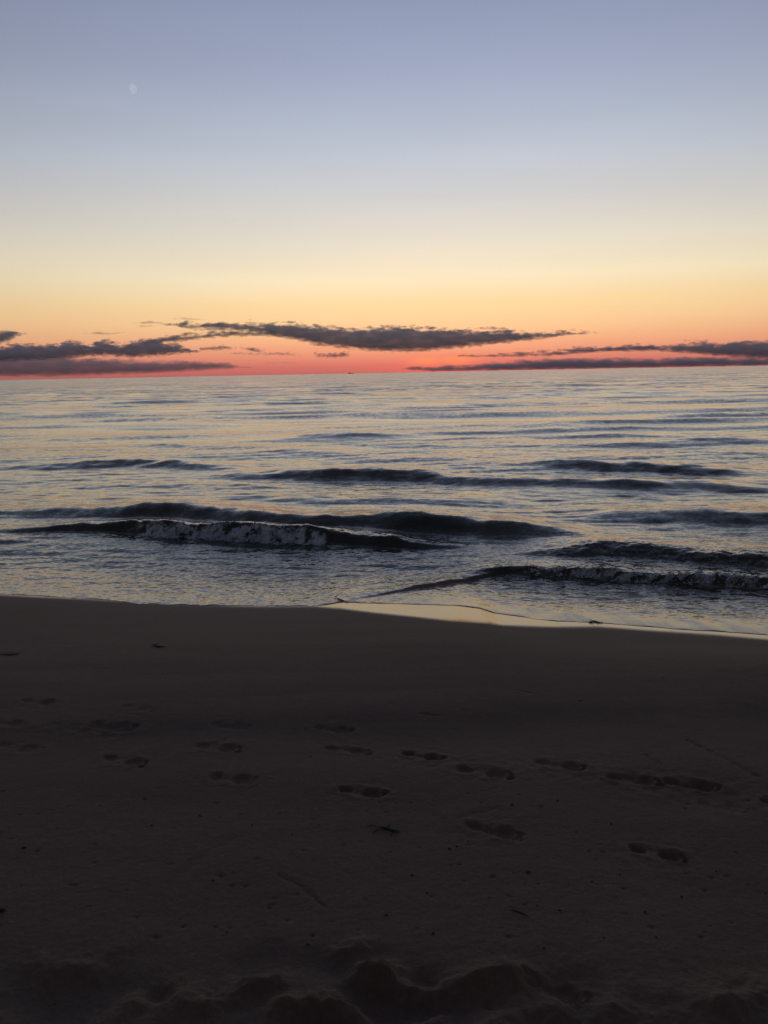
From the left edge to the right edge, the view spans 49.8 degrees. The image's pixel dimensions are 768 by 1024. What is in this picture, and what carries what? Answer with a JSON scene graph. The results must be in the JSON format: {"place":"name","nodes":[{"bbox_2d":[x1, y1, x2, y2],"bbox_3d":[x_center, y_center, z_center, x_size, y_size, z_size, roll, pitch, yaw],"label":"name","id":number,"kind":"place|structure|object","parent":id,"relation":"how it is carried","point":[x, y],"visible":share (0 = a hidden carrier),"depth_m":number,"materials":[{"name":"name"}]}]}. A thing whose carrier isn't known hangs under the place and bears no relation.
{"place":"outdoors","nodes":[
{"label":"outdoors","id":0,"kind":"place"},
{"bbox_2d":[0,594,767,1023],"bbox_3d":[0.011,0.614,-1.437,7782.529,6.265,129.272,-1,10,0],"label":"beach","id":1,"kind":"structure","parent":0,"point":[200,736],"depth_m":3.54,"materials":[{"name":"beige sand"}]},
{"bbox_2d":[367,824,399,835],"bbox_3d":[-0.005,1.318,3.438,0.123,0.015,0.093,8,13,43],"label":"drift wood","id":2,"kind":"object","parent":1,"relation":"on","point":[390,829],"visible":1,"depth_m":3.44,"materials":[{"name":"brown wood"}]},
{"bbox_2d":[0,366,767,634],"bbox_3d":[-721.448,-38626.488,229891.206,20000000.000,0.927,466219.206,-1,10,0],"label":"sea","id":3,"kind":"structure","parent":0,"point":[478,489],"depth_m":16.08,"materials":[{"name":"liquid"}]},
{"bbox_2d":[146,521,314,544],"bbox_3d":[-2.229,0.249,11.797,2.748,0.303,0.309,2,10,18],"label":"foam","id":4,"kind":"object","parent":3,"relation":"on","point":[167,533],"visible":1,"depth_m":11.73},
{"bbox_2d":[525,562,767,588],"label":"foam","id":5,"kind":"object","parent":3,"relation":"on","point":[588,574],"visible":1,"depth_m":9.30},
{"bbox_2d":[0,0,767,379],"label":"sky","id":6,"kind":"structure","parent":0,"point":[188,187],"materials":[{"name":"blue"}]}
]}

